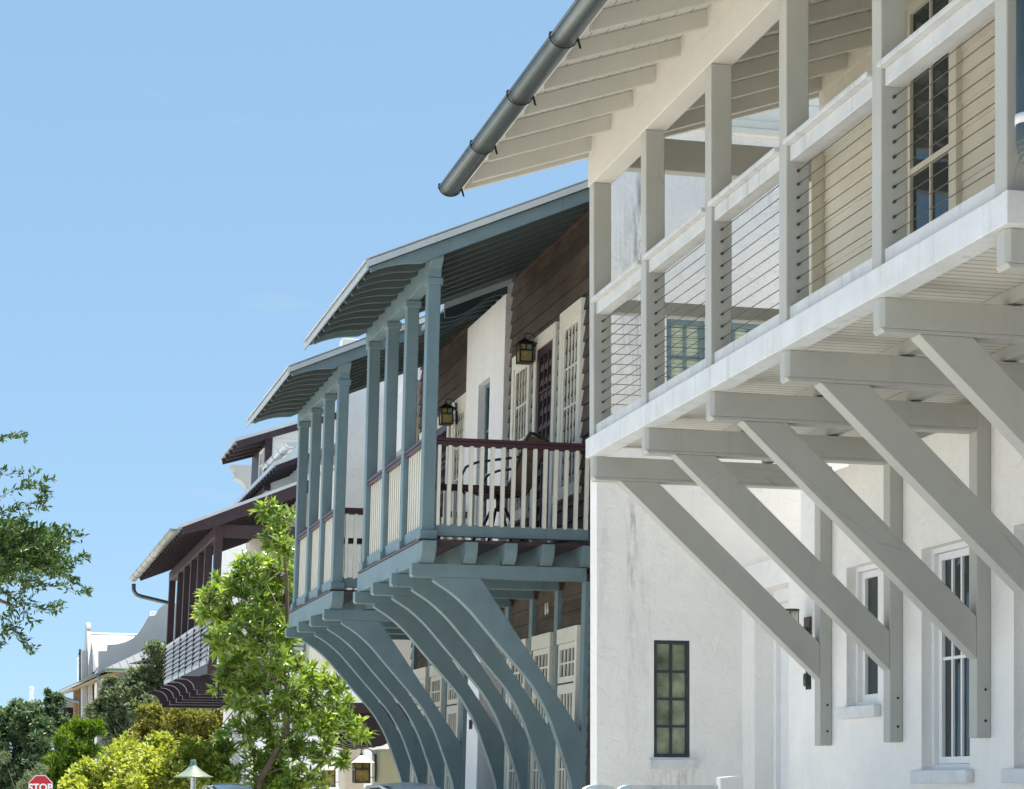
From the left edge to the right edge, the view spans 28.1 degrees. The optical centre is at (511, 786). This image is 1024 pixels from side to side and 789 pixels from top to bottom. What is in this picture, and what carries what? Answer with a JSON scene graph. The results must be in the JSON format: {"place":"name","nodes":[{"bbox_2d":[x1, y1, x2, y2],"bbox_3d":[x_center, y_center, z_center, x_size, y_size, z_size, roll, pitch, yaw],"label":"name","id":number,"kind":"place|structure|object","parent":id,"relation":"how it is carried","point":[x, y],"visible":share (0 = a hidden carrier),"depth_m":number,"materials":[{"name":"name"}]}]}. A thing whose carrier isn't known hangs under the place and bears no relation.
{"place":"outdoors","nodes":[
{"label":"outdoors","id":0,"kind":"place"},
{"bbox_2d":[0,0,588,751],"label":"sky","id":1,"kind":"structure","parent":0,"point":[188,188],"materials":[{"name":"blue"}]},
{"label":"ground","id":2,"kind":"structure","parent":0,"visible":0},
{"bbox_2d":[29,686,33,702],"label":"chimney","id":3,"kind":"object","parent":2,"relation":"on","point":[31,688],"visible":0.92,"depth_m":99.92,"materials":[{"name":"white paint"}]},
{"bbox_2d":[0,687,71,788],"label":"dark oak","id":4,"kind":"object","parent":2,"relation":"on","point":[27,730],"visible":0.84,"depth_m":69.49,"materials":[{"name":"green plant"}]},
{"bbox_2d":[33,715,108,788],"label":"fresh cedar","id":5,"kind":"object","parent":2,"relation":"on","point":[66,753],"visible":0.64,"depth_m":59.88,"materials":[{"name":"green plant"}]},
{"bbox_2d":[77,658,78,681],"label":"chimney","id":6,"kind":"object","parent":2,"relation":"on","point":[77,669],"visible":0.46,"depth_m":99.91,"materials":[{"name":"white paint"}]},
{"bbox_2d":[78,649,80,763],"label":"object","id":7,"kind":"structure","parent":2,"relation":"on","point":[79,653],"depth_m":85.01,"materials":[{"name":"metal"}]},
{"bbox_2d":[81,638,172,757],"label":"grey oak","id":8,"kind":"object","parent":2,"relation":"on","point":[119,700],"visible":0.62,"depth_m":65.82,"materials":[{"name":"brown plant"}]},
{"bbox_2d":[58,643,212,740],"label":"porch house","id":9,"kind":"structure","parent":2,"relation":"on","point":[72,706],"depth_m":76.43,"materials":[{"name":"metal"}]},
{"bbox_2d":[81,604,208,765],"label":"gable house","id":10,"kind":"structure","parent":2,"relation":"on","point":[101,652],"depth_m":80.68,"materials":[{"name":"grey paint"}]},
{"bbox_2d":[57,730,244,788],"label":"lime shrub","id":11,"kind":"object","parent":2,"relation":"on","point":[154,762],"visible":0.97,"depth_m":30.91,"materials":[{"name":"green plant"}]},
{"bbox_2d":[127,698,222,750],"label":"olive tree","id":12,"kind":"object","parent":2,"relation":"on","point":[196,723],"visible":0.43,"depth_m":57.83,"materials":[{"name":"green plant"}]},
{"bbox_2d":[174,760,211,788],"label":"street lamp","id":13,"kind":"object","parent":2,"relation":"on","point":[193,769],"visible":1,"depth_m":28.41,"materials":[{"name":"metal"}]},
{"bbox_2d":[202,783,251,788],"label":"parked car","id":14,"kind":"object","parent":2,"relation":"on","point":[228,786],"visible":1,"depth_m":25.59,"materials":[{"name":"blue metal"}]},
{"bbox_2d":[217,464,251,711],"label":"scroll parapet house","id":15,"kind":"structure","parent":2,"relation":"on","point":[242,475],"depth_m":62.28,"materials":[{"name":"grey paint"}]},
{"bbox_2d":[129,409,397,784],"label":"plum house","id":16,"kind":"structure","parent":2,"relation":"on","point":[184,552],"depth_m":43.35,"materials":[{"name":"white paint"}]},
{"bbox_2d":[242,749,245,784],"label":"window","id":17,"kind":"structure","parent":16,"relation":"in","point":[243,782],"depth_m":45.27,"materials":[{"name":"white paint"}]},
{"bbox_2d":[289,566,294,650],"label":"window","id":18,"kind":"structure","parent":16,"relation":"in","point":[291,566],"depth_m":42.57,"materials":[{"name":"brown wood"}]},
{"bbox_2d":[189,493,377,788],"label":"street tree","id":19,"kind":"object","parent":2,"relation":"on","point":[272,768],"visible":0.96,"depth_m":31.01,"materials":[{"name":"green plant"}]},
{"bbox_2d":[246,737,388,788],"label":"yard wall","id":20,"kind":"structure","parent":2,"relation":"on","point":[367,752],"depth_m":39.51,"materials":[{"name":"white paint"}]},
{"bbox_2d":[338,748,363,788],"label":"gate pier","id":21,"kind":"structure","parent":2,"relation":"on","point":[345,779],"depth_m":36.55,"materials":[{"name":"beige paint"}]},
{"bbox_2d":[319,764,338,786],"bbox_3d":[-3.338,-0.250,37.456,0.420,0.534,0.370,0,0,-12],"label":"wall lantern","id":22,"kind":"object","parent":21,"relation":"attached to","point":[333,777],"depth_m":37.35,"materials":[{"name":"yellow metal"}]},
{"bbox_2d":[246,305,503,788],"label":"row house","id":23,"kind":"structure","parent":2,"relation":"on","point":[371,655],"depth_m":26.52,"materials":[{"name":"teal wood"}]},
{"bbox_2d":[409,667,427,782],"bbox_3d":[-1.284,0.008,28.060,0.203,3.245,0.800,0,0,-15],"label":"french window","id":24,"kind":"structure","parent":23,"relation":"in","point":[421,673],"depth_m":27.97,"materials":[{"name":"beige paint"}]},
{"bbox_2d":[426,665,443,784],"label":"french window","id":25,"kind":"structure","parent":23,"relation":"in","point":[432,673],"depth_m":27.14,"materials":[{"name":"beige paint"}]},
{"bbox_2d":[436,417,450,538],"bbox_3d":[-0.940,-3.690,27.301,0.169,2.540,0.863,0,0,-15],"label":"door","id":26,"kind":"structure","parent":23,"relation":"in","point":[440,429],"depth_m":27.22,"materials":[{"name":"red paint"}]},
{"bbox_2d":[438,399,457,425],"bbox_3d":[-0.838,-4.840,26.462,0.269,0.342,0.237,0,0,-15],"label":"wall lantern","id":27,"kind":"object","parent":23,"relation":"attached to","point":[445,410],"depth_m":26.40,"materials":[{"name":"metal"}]},
{"bbox_2d":[444,660,461,788],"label":"french window","id":28,"kind":"structure","parent":23,"relation":"in","point":[453,714],"depth_m":26.14,"materials":[{"name":"beige paint"}]},
{"bbox_2d":[447,392,465,539],"bbox_3d":[-0.693,-3.993,26.359,0.181,2.025,0.827,0,0,-15],"label":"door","id":29,"kind":"structure","parent":23,"relation":"in","point":[461,401],"depth_m":26.47,"materials":[{"name":"beige paint"}]},
{"bbox_2d":[371,749,399,784],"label":"gate pier","id":30,"kind":"structure","parent":2,"relation":"on","point":[386,771],"depth_m":32.24,"materials":[{"name":"beige paint"}]},
{"bbox_2d":[313,702,408,749],"bbox_3d":[-2.428,-0.985,34.391,1.620,0.730,2.600,0,0,-15],"label":"gate canopy","id":31,"kind":"object","parent":30,"relation":"on","point":[371,724],"visible":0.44,"depth_m":33.15,"materials":[{"name":"brown wood"}]},
{"bbox_2d":[350,748,376,782],"bbox_3d":[-2.369,-0.328,32.554,0.441,0.560,0.388,0,0,-12],"label":"wall lantern","id":32,"kind":"object","parent":30,"relation":"attached to","point":[361,768],"depth_m":32.45,"materials":[{"name":"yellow metal"}]},
{"bbox_2d":[364,782,439,788],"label":"parked car","id":33,"kind":"object","parent":2,"relation":"on","point":[406,785],"visible":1,"depth_m":21.41,"materials":[{"name":"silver metal"}]},
{"bbox_2d":[304,179,589,788],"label":"row house","id":34,"kind":"structure","parent":2,"relation":"on","point":[522,660],"depth_m":21.51,"materials":[{"name":"teal wood"}]},
{"bbox_2d":[483,382,489,540],"bbox_3d":[-0.262,-3.812,24.888,0.112,2.225,0.571,0,0,-15],"label":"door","id":35,"kind":"structure","parent":34,"relation":"in","point":[487,387],"depth_m":25.11,"materials":[{"name":"teal paint"}]},
{"bbox_2d":[462,431,549,541],"bbox_3d":[-0.064,-3.018,21.124,0.786,1.181,0.628,0,0,21],"label":"sling chair","id":36,"kind":"object","parent":34,"relation":"on","point":[486,490],"visible":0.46,"depth_m":21.00,"materials":[{"name":"brown metal"}]},
{"bbox_2d":[503,638,528,788],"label":"french window","id":37,"kind":"structure","parent":34,"relation":"in","point":[510,782],"depth_m":23.39,"materials":[{"name":"beige paint"}]},
{"bbox_2d":[506,349,533,523],"bbox_3d":[0.098,-3.985,23.364,0.164,1.950,0.817,0,0,-15],"label":"window","id":38,"kind":"structure","parent":34,"relation":"in","point":[526,388],"depth_m":23.36,"materials":[{"name":"beige paint"}]},
{"bbox_2d":[512,333,536,364],"bbox_3d":[0.155,-4.870,22.757,0.269,0.342,0.237,0,0,-15],"label":"wall lantern","id":39,"kind":"object","parent":34,"relation":"attached to","point":[524,346],"depth_m":22.69,"materials":[{"name":"metal"}]},
{"bbox_2d":[527,632,553,788],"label":"french window","id":40,"kind":"structure","parent":34,"relation":"in","point":[545,640],"depth_m":22.30,"materials":[{"name":"beige paint"}]},
{"bbox_2d":[529,321,558,542],"bbox_3d":[0.362,-3.720,22.401,0.151,2.540,0.863,0,0,-15],"label":"door","id":41,"kind":"structure","parent":34,"relation":"in","point":[547,340],"depth_m":22.32,"materials":[{"name":"red paint"}]},
{"bbox_2d":[545,603,548,614],"bbox_3d":[0.375,-1.917,22.138,0.012,0.124,0.110,0,0,-15],"label":"house number","id":42,"kind":"object","parent":34,"relation":"attached to","point":[547,608],"visible":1,"depth_m":22.09,"materials":[{"name":"white"}]},
{"bbox_2d":[553,625,580,788],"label":"french window","id":43,"kind":"structure","parent":34,"relation":"in","point":[568,694],"depth_m":21.15,"materials":[{"name":"beige paint"}]},
{"bbox_2d":[552,297,585,503],"bbox_3d":[0.607,-4.023,21.459,0.166,2.025,0.827,0,0,-15],"label":"window","id":44,"kind":"structure","parent":34,"relation":"in","point":[574,315],"depth_m":21.45,"materials":[{"name":"beige paint"}]},
{"bbox_2d":[582,776,742,788],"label":"garden wall","id":45,"kind":"structure","parent":2,"relation":"on","point":[732,782],"depth_m":15.04,"materials":[{"name":"white paint"}]},
{"bbox_2d":[438,0,1023,788],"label":"white house","id":46,"kind":"structure","parent":2,"relation":"on","point":[806,308],"depth_m":13.97,"materials":[{"name":"paint"}]},
{"bbox_2d":[648,640,697,768],"bbox_3d":[1.362,-0.692,17.410,0.430,1.096,0.120,0,0,-14],"label":"window","id":47,"kind":"structure","parent":46,"relation":"in","point":[671,657],"depth_m":17.43,"materials":[{"name":"glass"}]},
{"bbox_2d":[667,319,704,456],"bbox_3d":[1.470,-3.388,17.477,0.356,1.175,0.050,0,0,-14],"label":"window","id":48,"kind":"structure","parent":46,"relation":"in","point":[686,331],"depth_m":17.47,"materials":[{"name":"teal paint"}]},
{"bbox_2d":[732,323,760,459],"bbox_3d":[2.031,-3.388,17.617,0.356,1.175,0.050,0,0,-14],"label":"window","id":49,"kind":"structure","parent":46,"relation":"in","point":[747,327],"depth_m":17.59,"materials":[{"name":"teal paint"}]},
{"bbox_2d":[773,588,788,788],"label":"door","id":50,"kind":"structure","parent":46,"relation":"in","point":[780,656],"depth_m":17.25,"materials":[{"name":"white paint"}]},
{"bbox_2d":[786,608,811,634],"bbox_3d":[2.230,-1.250,16.074,0.216,0.279,0.132,0,0,-14],"label":"wall sconce","id":51,"kind":"object","parent":46,"relation":"attached to","point":[794,613],"depth_m":16.04,"materials":[{"name":"black metal"}]},
{"bbox_2d":[803,672,810,689],"bbox_3d":[2.311,-0.838,16.094,0.050,0.155,0.090,0,0,-14],"label":"bell plate","id":52,"kind":"object","parent":46,"relation":"attached to","point":[807,680],"visible":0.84,"depth_m":16.08,"materials":[{"name":"metal"}]},
{"bbox_2d":[836,564,880,719],"bbox_3d":[2.632,-1.071,15.127,0.220,1.138,0.684,0,0,-14],"label":"window","id":53,"kind":"structure","parent":46,"relation":"in","point":[867,705],"depth_m":15.29,"materials":[{"name":"white paint"}]},
{"bbox_2d":[906,0,962,235],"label":"window","id":54,"kind":"structure","parent":46,"relation":"in","point":[918,12],"depth_m":13.80,"materials":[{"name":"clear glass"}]},
{"bbox_2d":[910,541,973,782],"bbox_3d":[2.965,-0.828,13.799,0.220,1.617,0.845,0,0,-14],"label":"window","id":55,"kind":"structure","parent":46,"relation":"in","point":[950,563],"depth_m":13.94,"materials":[{"name":"white paint"}]},
{"bbox_2d":[1001,768,1023,782],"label":"window","id":56,"kind":"structure","parent":46,"relation":"in","point":[1016,775],"depth_m":12.74,"materials":[{"name":"white paint"}]},
{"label":"road","id":57,"kind":"structure","parent":0,"visible":0},
{"bbox_2d":[0,751,49,788],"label":"silver shrub","id":58,"kind":"object","parent":57,"relation":"on","point":[20,785],"visible":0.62,"depth_m":56.11,"materials":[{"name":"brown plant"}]},
{"bbox_2d":[29,772,52,788],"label":"stop sign","id":59,"kind":"object","parent":57,"relation":"on","point":[40,781],"visible":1,"depth_m":49.99,"materials":[{"name":"red metal"}]},
{"bbox_2d":[0,430,93,654],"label":"oak tree","id":60,"kind":"object","parent":57,"relation":"on","point":[41,556],"visible":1,"depth_m":16.84,"materials":[{"name":"green plant"}]}
]}

